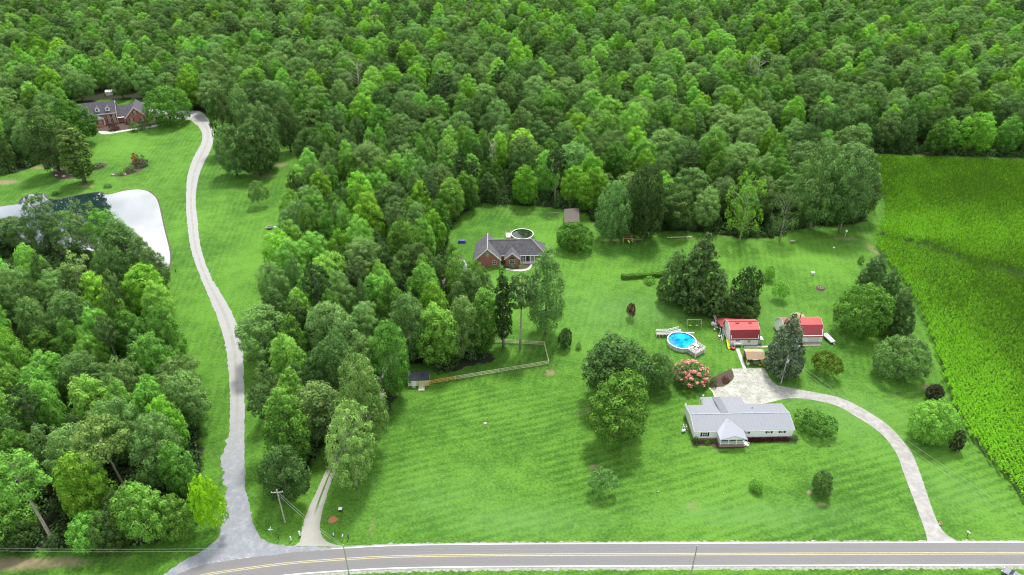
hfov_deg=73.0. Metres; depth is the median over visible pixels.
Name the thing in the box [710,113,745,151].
oak tree
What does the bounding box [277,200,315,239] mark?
oak tree
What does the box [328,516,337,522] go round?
clay patch
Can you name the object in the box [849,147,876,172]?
oak tree
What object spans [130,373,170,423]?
poplar tree
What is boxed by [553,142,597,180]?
oak tree
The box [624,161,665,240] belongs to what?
edge tree
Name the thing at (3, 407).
sweetgum tree
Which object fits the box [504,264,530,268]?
ranch bed
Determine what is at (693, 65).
oak tree
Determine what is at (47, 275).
oak tree
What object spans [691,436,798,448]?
front bed
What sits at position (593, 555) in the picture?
road centre line
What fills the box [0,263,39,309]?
oak tree
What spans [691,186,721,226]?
oak tree
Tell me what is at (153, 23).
oak tree
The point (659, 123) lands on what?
oak tree
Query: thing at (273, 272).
oak tree
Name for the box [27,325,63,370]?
sweetgum tree
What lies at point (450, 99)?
oak tree
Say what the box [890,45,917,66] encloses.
oak tree
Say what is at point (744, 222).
bare branch tree
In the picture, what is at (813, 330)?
red roofed garage
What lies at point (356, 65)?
dead tree
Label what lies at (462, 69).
oak tree
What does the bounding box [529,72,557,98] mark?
oak tree
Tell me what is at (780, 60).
oak tree
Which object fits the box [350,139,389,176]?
oak tree
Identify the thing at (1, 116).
poplar tree
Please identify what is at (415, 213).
oak tree
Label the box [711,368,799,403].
parking pad
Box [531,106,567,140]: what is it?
oak tree
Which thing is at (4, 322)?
sweetgum tree
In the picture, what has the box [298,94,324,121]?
open tree
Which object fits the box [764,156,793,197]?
poplar tree
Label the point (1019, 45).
oak tree
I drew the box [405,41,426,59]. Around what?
oak tree
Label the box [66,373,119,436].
poplar tree
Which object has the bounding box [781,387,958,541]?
driveway
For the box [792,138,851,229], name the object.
edge oak
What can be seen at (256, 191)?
young pine
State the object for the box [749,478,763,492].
round shrub
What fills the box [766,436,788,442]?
red hedge
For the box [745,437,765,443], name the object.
red hedge
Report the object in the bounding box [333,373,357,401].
sweetgum tree
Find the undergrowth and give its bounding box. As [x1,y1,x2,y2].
[0,111,1023,553]
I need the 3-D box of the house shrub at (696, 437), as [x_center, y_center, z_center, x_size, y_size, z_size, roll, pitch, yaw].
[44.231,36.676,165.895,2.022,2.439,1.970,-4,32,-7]
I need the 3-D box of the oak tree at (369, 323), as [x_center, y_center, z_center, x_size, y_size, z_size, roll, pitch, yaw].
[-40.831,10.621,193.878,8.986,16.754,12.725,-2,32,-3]
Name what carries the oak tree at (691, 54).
on the ground
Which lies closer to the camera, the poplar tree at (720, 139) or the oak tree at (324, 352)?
the oak tree at (324, 352)
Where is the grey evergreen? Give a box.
[702,268,729,317]
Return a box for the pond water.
[0,189,169,265]
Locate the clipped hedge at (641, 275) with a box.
[621,271,669,279]
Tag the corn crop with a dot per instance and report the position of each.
(956, 164)
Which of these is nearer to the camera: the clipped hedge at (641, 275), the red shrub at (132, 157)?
the clipped hedge at (641, 275)
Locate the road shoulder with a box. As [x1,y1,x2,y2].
[164,539,1023,574]
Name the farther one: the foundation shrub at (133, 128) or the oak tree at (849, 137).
the foundation shrub at (133, 128)
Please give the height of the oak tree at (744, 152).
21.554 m
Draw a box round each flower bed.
[52,167,74,178]
[93,162,106,170]
[110,159,147,176]
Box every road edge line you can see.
[219,542,1023,561]
[287,564,1023,574]
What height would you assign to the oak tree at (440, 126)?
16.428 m
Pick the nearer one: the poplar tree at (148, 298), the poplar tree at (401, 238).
the poplar tree at (148, 298)
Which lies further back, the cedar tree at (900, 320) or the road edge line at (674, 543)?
the cedar tree at (900, 320)
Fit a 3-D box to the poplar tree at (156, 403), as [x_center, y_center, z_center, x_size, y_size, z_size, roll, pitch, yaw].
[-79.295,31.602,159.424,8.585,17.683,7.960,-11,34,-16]
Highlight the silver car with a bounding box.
[1001,567,1021,574]
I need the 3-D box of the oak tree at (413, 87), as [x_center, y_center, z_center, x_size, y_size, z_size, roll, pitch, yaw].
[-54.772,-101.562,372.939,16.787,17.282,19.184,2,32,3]
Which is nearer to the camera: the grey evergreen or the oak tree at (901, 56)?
the grey evergreen
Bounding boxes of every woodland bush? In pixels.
[433,352,458,374]
[464,345,486,361]
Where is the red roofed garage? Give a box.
[774,312,823,345]
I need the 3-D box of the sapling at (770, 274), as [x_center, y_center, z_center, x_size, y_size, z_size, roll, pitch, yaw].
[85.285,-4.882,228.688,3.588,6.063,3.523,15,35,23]
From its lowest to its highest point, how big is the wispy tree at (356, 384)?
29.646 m
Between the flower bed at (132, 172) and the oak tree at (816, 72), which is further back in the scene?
the oak tree at (816, 72)
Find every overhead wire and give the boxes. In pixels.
[10,545,337,548]
[37,548,320,551]
[347,545,680,549]
[352,548,695,552]
[707,546,1002,549]
[790,361,1021,524]
[791,358,1017,514]
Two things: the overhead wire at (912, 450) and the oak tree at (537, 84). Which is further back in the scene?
the oak tree at (537, 84)
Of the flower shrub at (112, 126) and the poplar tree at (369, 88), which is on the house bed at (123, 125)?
the flower shrub at (112, 126)
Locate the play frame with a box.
[623,234,642,242]
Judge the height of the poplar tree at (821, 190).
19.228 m
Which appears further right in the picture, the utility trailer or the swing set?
the utility trailer
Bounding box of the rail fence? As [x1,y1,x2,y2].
[430,339,548,382]
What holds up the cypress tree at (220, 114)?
on the ground
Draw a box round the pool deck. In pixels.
[685,340,705,356]
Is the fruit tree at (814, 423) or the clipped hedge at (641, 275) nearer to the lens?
the fruit tree at (814, 423)
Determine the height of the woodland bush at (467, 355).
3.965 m
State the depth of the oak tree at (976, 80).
374.83 m
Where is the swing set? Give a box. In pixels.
[686,319,701,325]
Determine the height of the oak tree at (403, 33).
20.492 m
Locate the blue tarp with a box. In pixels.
[458,239,465,243]
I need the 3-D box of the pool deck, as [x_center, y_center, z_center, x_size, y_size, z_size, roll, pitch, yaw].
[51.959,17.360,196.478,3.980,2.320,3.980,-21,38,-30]
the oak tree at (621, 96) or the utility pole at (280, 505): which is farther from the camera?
the oak tree at (621, 96)
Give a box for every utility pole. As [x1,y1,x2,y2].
[271,489,285,522]
[343,544,349,574]
[690,545,697,574]
[780,355,789,383]
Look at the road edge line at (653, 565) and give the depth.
137.79 m
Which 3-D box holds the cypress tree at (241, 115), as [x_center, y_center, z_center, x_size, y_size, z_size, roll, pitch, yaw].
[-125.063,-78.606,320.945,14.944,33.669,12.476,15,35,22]
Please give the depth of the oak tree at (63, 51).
434.53 m
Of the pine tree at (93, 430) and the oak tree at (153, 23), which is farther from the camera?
the oak tree at (153, 23)
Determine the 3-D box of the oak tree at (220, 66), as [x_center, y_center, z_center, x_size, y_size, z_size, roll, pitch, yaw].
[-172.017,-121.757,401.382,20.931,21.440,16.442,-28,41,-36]
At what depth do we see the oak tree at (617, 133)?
307.79 m
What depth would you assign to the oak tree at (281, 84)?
371.36 m
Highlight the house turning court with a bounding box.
[141,102,208,124]
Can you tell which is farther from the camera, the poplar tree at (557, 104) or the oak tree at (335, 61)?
the oak tree at (335, 61)
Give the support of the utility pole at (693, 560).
on the ground
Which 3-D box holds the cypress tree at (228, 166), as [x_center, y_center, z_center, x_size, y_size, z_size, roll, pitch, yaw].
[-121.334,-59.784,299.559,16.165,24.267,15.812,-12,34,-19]
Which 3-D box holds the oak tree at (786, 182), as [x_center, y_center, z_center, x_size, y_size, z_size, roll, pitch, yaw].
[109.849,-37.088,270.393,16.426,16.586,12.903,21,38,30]
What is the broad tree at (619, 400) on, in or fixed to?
on the ground
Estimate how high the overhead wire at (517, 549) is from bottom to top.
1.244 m
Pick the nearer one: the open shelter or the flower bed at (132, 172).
the open shelter
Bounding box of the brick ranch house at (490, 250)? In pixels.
[474,233,545,266]
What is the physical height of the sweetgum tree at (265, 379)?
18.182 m
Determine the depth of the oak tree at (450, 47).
445.55 m
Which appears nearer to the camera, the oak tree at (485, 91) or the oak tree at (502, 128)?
the oak tree at (502, 128)
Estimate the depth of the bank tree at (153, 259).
216.86 m
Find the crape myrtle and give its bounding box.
[673,358,711,389]
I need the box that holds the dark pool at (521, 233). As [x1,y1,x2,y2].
[506,228,533,238]
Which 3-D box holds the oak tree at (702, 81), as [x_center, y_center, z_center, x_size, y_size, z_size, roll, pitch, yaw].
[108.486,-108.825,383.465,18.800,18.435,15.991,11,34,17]
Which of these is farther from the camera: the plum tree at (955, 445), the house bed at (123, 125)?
the house bed at (123, 125)
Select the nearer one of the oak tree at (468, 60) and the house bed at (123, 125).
the house bed at (123, 125)
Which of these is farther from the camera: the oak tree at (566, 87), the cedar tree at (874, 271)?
the oak tree at (566, 87)
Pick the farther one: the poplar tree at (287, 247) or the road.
the poplar tree at (287, 247)
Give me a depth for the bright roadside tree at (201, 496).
138.84 m
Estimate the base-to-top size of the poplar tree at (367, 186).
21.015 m
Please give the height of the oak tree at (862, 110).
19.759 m
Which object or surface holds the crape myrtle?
on the ground
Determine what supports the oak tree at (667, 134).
on the ground
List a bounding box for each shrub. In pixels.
[94,162,103,167]
[108,123,119,131]
[123,165,135,172]
[127,122,141,131]
[131,153,139,162]
[133,155,147,167]
[139,119,151,128]
[644,276,654,284]
[692,436,699,445]
[710,377,716,387]
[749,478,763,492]
[857,255,864,264]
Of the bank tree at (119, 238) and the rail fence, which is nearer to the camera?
the rail fence
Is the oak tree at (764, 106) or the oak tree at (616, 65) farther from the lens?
the oak tree at (616, 65)
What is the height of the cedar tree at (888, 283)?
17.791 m
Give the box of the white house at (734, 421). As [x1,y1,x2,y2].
[685,396,794,446]
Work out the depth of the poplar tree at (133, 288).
205.39 m
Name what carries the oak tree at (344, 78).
on the ground
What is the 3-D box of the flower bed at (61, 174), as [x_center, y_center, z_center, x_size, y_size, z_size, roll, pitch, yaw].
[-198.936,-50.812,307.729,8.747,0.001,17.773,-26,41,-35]
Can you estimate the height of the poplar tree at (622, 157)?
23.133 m
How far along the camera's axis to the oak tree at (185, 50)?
432.56 m
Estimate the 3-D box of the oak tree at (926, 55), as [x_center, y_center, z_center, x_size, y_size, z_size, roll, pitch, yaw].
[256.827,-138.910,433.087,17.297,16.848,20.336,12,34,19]
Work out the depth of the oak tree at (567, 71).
389.43 m
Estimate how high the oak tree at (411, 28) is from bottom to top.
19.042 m
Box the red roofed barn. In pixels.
[715,318,763,347]
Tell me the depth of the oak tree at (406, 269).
218.46 m
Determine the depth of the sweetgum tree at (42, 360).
173.51 m
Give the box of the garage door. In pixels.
[808,337,818,341]
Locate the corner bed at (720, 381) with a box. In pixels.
[709,370,733,386]
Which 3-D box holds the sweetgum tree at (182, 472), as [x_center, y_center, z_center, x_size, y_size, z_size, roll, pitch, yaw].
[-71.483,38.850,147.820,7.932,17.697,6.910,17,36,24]
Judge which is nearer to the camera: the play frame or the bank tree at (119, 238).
the bank tree at (119, 238)
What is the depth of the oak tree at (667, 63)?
398.78 m
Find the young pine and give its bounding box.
[247,180,269,202]
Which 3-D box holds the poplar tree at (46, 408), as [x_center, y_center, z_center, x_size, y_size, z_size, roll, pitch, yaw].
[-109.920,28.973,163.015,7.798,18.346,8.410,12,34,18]
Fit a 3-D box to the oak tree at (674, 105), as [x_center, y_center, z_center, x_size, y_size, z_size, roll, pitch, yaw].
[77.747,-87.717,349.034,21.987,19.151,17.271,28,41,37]
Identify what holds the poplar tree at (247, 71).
on the ground
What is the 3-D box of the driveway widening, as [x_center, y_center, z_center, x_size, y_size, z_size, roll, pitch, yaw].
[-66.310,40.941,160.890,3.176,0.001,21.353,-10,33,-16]
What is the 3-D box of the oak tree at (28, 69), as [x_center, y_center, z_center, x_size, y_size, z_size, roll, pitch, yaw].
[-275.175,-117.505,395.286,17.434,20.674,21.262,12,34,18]
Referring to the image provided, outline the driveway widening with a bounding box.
[220,437,228,486]
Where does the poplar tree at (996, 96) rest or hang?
on the ground
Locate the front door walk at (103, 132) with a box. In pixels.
[99,124,160,133]
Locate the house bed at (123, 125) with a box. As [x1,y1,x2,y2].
[91,118,159,131]
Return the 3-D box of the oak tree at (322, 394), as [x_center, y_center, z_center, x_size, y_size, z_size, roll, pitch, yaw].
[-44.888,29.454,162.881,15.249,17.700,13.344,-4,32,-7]
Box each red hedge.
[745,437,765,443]
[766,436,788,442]
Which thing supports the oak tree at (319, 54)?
on the ground
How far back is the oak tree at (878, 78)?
383.72 m
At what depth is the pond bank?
279.43 m
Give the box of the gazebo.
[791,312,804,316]
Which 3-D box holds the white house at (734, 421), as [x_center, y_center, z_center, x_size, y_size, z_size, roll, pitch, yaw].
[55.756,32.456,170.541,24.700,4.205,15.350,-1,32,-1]
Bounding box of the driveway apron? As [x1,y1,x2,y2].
[165,487,331,574]
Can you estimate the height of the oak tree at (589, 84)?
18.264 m
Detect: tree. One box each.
[0,33,8,52]
[0,70,13,98]
[0,87,20,110]
[0,96,12,118]
[0,103,8,128]
[0,258,16,299]
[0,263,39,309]
[0,306,14,343]
[0,323,27,375]
[0,359,25,410]
[0,393,36,437]
[0,414,29,454]
[0,448,56,546]
[0,489,40,548]
[0,520,39,554]
[1,28,27,39]
[1,279,47,326]
[9,119,44,156]
[10,63,44,92]
[10,107,38,140]
[13,242,47,280]
[13,296,54,348]
[20,106,74,172]
[20,377,67,433]
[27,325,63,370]
[28,349,70,395]
[32,91,64,116]
[36,267,64,313]
[39,61,66,75]
[40,280,78,324]
[41,421,105,489]
[43,210,92,252]
[46,99,98,142]
[46,289,96,346]
[51,45,83,62]
[55,121,95,183]
[55,315,89,373]
[56,349,108,407]
[59,69,97,101]
[64,199,101,251]
[64,509,110,555]
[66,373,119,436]
[67,412,130,496]
[69,330,114,377]
[74,40,102,65]
[79,305,117,359]
[82,207,131,252]
[84,396,150,464]
[86,504,134,556]
[89,243,131,294]
[97,291,135,349]
[99,217,143,267]
[99,356,149,403]
[104,376,138,432]
[108,481,171,542]
[112,309,147,359]
[119,261,169,316]
[125,409,186,488]
[126,331,180,388]
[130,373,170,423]
[131,65,159,95]
[138,249,170,289]
[139,18,162,38]
[140,279,176,317]
[140,293,172,326]
[142,85,192,125]
[143,394,190,453]
[146,46,165,66]
[146,302,188,362]
[148,42,179,62]
[149,493,198,542]
[152,353,201,407]
[156,439,197,497]
[178,49,201,64]
[186,474,228,529]
[193,70,225,101]
[195,79,225,113]
[198,59,232,86]
[206,87,235,151]
[208,46,234,75]
[212,123,251,175]
[227,82,257,145]
[233,117,276,175]
[234,303,288,362]
[236,79,271,115]
[237,65,265,91]
[247,99,281,168]
[251,360,280,409]
[254,261,292,307]
[260,226,295,272]
[260,286,290,332]
[260,384,311,465]
[262,51,292,70]
[265,80,292,102]
[267,332,307,382]
[270,96,303,152]
[273,238,307,288]
[274,219,305,259]
[276,366,304,415]
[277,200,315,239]
[279,312,309,368]
[281,362,307,397]
[283,57,319,82]
[285,296,312,341]
[293,108,326,140]
[293,126,329,159]
[294,184,322,209]
[295,379,348,442]
[297,231,330,272]
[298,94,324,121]
[298,162,333,197]
[299,188,330,222]
[301,335,356,391]
[303,49,334,71]
[304,300,359,358]
[305,250,346,298]
[307,39,332,54]
[313,262,342,303]
[318,287,346,336]
[321,106,347,135]
[324,397,376,490]
[326,56,355,77]
[327,270,356,320]
[328,68,354,95]
[333,352,389,448]
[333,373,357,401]
[335,50,357,70]
[342,236,385,278]
[343,256,379,293]
[344,213,374,259]
[346,183,375,228]
[347,170,373,210]
[347,334,383,377]
[348,92,375,128]
[349,59,361,93]
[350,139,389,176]
[350,301,380,341]
[353,190,385,237]
[353,363,379,406]
[355,61,375,84]
[356,80,383,110]
[361,268,399,317]
[365,166,391,205]
[367,87,394,117]
[369,181,408,226]
[374,279,405,335]
[383,134,412,166]
[384,113,410,139]
[386,216,423,268]
[387,143,420,176]
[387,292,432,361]
[389,95,420,124]
[391,90,427,117]
[392,242,439,282]
[394,28,415,52]
[395,83,423,108]
[398,119,425,150]
[404,262,440,308]
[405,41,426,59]
[406,201,427,234]
[407,23,424,43]
[408,103,443,137]
[418,280,449,340]
[422,162,454,203]
[426,117,455,141]
[435,42,459,63]
[436,176,464,218]
[440,296,482,357]
[442,91,469,120]
[449,267,483,306]
[450,63,472,87]
[454,99,481,133]
[457,47,480,69]
[461,29,482,48]
[464,259,483,294]
[472,287,496,327]
[474,83,494,109]
[477,112,511,139]
[485,42,514,62]
[486,97,511,127]
[489,124,514,153]
[489,140,496,162]
[491,81,518,120]
[493,267,512,346]
[505,135,543,177]
[507,272,536,348]
[508,128,537,160]
[509,146,534,185]
[515,57,547,87]
[516,97,540,127]
[522,75,547,98]
[522,120,554,150]
[526,245,566,334]
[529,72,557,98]
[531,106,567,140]
[533,149,559,192]
[539,89,567,125]
[540,44,564,70]
[544,76,577,108]
[550,121,577,157]
[553,62,584,97]
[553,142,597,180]
[555,220,594,251]
[557,327,571,348]
[562,112,593,137]
[573,79,602,108]
[576,166,609,208]
[581,330,656,404]
[585,367,650,446]
[588,109,615,138]
[588,466,618,493]
[591,109,622,145]
[592,132,616,172]
[594,94,625,129]
[594,180,632,239]
[598,129,632,157]
[598,139,631,182]
[600,55,625,83]
[610,89,633,118]
[612,171,651,212]
[617,101,649,146]
[622,95,655,131]
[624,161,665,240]
[626,303,635,317]
[627,136,657,170]
[634,38,655,62]
[640,119,669,148]
[643,351,675,390]
[645,153,672,187]
[647,100,678,138]
[647,128,682,162]
[648,95,688,126]
[649,83,673,111]
[649,170,675,211]
[653,61,679,82]
[656,246,691,304]
[658,182,693,229]
[662,134,702,179]
[672,48,701,73]
[673,167,713,202]
[673,232,720,315]
[679,62,704,85]
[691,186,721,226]
[695,74,725,103]
[696,125,732,162]
[697,126,726,173]
[704,103,733,129]
[709,176,738,215]
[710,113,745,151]
[711,84,745,112]
[719,144,756,190]
[722,287,760,318]
[723,141,762,175]
[724,171,767,241]
[729,265,764,303]
[733,106,771,146]
[733,179,759,224]
[734,127,757,161]
[735,160,763,193]
[748,175,779,218]
[753,121,779,148]
[754,56,767,75]
[754,100,781,126]
[762,312,806,379]
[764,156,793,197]
[766,54,793,75]
[768,185,803,240]
[774,172,812,209]
[780,117,803,152]
[781,140,823,180]
[782,74,811,99]
[784,24,809,44]
[784,122,824,163]
[789,92,819,123]
[792,52,824,76]
[793,80,819,112]
[794,407,838,438]
[795,68,830,96]
[804,74,836,102]
[807,172,845,209]
[811,137,838,171]
[811,349,843,375]
[811,469,833,496]
[814,103,850,139]
[825,69,850,89]
[831,42,854,69]
[831,82,866,104]
[832,125,870,155]
[832,282,896,339]
[834,90,863,119]
[835,140,865,157]
[839,123,871,147]
[844,103,874,134]
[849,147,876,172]
[851,42,879,70]
[854,69,887,91]
[855,252,887,295]
[859,81,888,106]
[866,64,897,87]
[869,267,903,317]
[871,333,934,383]
[874,109,902,145]
[877,286,915,338]
[885,87,909,110]
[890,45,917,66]
[890,59,916,91]
[892,86,918,102]
[906,397,963,446]
[913,51,935,70]
[915,45,936,65]
[917,104,954,139]
[923,84,950,108]
[924,41,950,55]
[925,384,944,400]
[945,106,977,141]
[948,429,966,450]
[953,71,981,103]
[955,111,997,152]
[958,33,988,52]
[979,89,1003,116]
[988,93,1023,127]
[1000,51,1023,79]
[1001,109,1023,144]
[1009,41,1023,59]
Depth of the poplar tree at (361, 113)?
339.25 m
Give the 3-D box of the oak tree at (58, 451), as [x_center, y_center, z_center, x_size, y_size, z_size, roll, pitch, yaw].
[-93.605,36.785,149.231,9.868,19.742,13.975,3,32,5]
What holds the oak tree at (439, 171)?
on the ground
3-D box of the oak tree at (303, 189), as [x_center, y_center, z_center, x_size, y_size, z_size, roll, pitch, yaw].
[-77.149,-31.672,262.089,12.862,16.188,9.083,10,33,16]
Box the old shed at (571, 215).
[564,208,579,224]
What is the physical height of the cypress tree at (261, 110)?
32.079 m
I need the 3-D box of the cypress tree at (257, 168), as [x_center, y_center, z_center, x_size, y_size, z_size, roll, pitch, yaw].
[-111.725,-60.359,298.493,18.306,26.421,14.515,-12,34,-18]
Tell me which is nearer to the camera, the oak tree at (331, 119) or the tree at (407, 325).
the tree at (407, 325)
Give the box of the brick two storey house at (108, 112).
[79,99,148,126]
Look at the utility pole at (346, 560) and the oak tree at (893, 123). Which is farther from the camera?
the oak tree at (893, 123)
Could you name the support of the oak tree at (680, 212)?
on the ground
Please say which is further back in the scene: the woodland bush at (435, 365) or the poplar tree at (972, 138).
the poplar tree at (972, 138)
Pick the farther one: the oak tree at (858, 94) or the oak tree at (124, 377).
the oak tree at (858, 94)
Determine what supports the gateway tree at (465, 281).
on the ground
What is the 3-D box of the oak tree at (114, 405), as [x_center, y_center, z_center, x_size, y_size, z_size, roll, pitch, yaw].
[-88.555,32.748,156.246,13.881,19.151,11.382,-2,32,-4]
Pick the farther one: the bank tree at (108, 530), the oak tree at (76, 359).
the oak tree at (76, 359)
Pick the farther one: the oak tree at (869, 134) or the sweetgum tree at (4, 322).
the oak tree at (869, 134)
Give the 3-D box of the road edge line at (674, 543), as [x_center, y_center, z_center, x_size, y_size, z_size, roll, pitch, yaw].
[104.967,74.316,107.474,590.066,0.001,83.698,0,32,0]
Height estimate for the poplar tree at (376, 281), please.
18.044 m
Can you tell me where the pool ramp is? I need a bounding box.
[655,326,680,336]
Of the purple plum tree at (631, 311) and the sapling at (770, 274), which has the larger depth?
the sapling at (770, 274)
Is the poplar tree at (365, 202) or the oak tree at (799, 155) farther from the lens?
the oak tree at (799, 155)
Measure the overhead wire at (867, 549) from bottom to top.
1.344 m
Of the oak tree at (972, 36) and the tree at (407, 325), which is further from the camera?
the oak tree at (972, 36)
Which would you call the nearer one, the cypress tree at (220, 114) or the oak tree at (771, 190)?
the oak tree at (771, 190)
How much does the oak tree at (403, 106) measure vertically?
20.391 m
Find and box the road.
[178,541,1023,574]
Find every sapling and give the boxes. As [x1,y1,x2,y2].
[764,265,774,279]
[771,281,789,297]
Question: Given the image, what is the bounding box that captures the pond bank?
[0,189,171,268]
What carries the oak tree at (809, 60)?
on the ground
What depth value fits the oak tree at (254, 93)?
361.99 m
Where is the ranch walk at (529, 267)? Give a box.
[506,264,531,270]
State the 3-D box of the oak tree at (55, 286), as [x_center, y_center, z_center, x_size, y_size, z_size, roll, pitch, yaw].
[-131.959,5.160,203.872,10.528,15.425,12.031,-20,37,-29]
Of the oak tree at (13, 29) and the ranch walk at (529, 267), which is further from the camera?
the oak tree at (13, 29)
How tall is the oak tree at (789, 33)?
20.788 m
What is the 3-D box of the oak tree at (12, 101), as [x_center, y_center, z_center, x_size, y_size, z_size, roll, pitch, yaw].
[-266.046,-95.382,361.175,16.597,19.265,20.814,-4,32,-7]
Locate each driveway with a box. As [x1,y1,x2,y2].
[186,114,247,536]
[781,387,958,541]
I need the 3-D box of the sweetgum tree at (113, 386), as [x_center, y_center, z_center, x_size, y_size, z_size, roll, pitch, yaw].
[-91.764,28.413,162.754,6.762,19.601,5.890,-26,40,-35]
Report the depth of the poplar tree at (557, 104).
346.20 m
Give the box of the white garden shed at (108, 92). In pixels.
[105,89,113,95]
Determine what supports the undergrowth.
on the ground
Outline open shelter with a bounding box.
[742,349,764,363]
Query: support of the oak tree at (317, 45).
on the ground
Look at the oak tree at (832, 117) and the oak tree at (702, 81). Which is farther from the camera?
the oak tree at (702, 81)
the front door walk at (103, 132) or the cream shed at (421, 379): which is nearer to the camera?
the cream shed at (421, 379)
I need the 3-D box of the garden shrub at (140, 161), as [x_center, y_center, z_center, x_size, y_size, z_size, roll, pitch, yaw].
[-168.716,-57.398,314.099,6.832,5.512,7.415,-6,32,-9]
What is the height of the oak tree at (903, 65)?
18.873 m
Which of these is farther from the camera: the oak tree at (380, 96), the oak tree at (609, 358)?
the oak tree at (380, 96)
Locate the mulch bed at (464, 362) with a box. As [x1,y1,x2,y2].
[436,352,495,372]
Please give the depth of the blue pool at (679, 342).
199.59 m
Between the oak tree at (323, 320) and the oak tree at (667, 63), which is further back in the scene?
the oak tree at (667, 63)
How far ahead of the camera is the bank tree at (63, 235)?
238.87 m
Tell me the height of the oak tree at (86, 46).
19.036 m
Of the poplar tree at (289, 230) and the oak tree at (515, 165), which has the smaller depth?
the poplar tree at (289, 230)
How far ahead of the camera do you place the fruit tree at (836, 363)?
185.37 m
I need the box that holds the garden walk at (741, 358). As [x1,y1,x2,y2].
[736,348,745,368]
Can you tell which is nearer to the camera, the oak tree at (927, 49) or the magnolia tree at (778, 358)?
the magnolia tree at (778, 358)
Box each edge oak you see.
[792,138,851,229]
[844,167,881,214]
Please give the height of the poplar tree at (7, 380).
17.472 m
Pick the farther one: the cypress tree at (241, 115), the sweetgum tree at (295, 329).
the cypress tree at (241, 115)
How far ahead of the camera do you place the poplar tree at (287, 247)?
216.02 m
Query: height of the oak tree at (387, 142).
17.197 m
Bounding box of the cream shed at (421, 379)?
[407,371,429,390]
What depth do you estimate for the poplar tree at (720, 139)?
294.93 m
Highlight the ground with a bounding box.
[0,0,1023,574]
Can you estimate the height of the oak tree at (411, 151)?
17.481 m
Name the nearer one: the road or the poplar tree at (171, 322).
the road
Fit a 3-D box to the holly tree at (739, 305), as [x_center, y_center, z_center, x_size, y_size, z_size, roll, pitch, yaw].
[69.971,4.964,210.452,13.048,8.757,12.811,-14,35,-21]
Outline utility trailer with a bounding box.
[824,333,834,344]
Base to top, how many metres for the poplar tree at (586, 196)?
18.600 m
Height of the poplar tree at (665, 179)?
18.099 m
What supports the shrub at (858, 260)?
on the ground
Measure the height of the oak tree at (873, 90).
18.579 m
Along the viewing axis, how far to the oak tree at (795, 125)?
313.47 m
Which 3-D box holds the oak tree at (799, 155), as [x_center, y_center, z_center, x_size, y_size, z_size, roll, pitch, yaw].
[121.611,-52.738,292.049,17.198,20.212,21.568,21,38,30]
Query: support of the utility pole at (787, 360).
on the ground
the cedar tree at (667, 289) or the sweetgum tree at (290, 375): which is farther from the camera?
the cedar tree at (667, 289)
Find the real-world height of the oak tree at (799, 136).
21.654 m
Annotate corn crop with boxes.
[874,154,1023,495]
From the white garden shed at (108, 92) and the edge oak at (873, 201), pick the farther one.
the white garden shed at (108, 92)
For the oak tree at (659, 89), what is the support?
on the ground
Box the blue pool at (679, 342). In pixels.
[667,332,696,352]
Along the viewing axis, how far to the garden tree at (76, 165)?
289.61 m
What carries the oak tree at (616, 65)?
on the ground
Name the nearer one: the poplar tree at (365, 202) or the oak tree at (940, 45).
the poplar tree at (365, 202)
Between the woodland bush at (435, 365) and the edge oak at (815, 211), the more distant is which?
the edge oak at (815, 211)
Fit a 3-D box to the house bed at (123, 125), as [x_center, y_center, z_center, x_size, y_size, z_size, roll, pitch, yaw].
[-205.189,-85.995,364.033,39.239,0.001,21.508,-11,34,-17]
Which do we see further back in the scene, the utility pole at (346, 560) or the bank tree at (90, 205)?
the bank tree at (90, 205)
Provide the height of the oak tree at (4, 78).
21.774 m
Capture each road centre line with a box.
[202,552,1023,574]
[209,554,915,574]
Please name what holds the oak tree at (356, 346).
on the ground
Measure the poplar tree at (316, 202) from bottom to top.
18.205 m
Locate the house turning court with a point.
(193, 113)
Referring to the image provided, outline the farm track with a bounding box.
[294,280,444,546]
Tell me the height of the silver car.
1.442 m
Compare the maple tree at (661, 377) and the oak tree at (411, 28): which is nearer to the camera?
the maple tree at (661, 377)
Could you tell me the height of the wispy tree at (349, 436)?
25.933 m

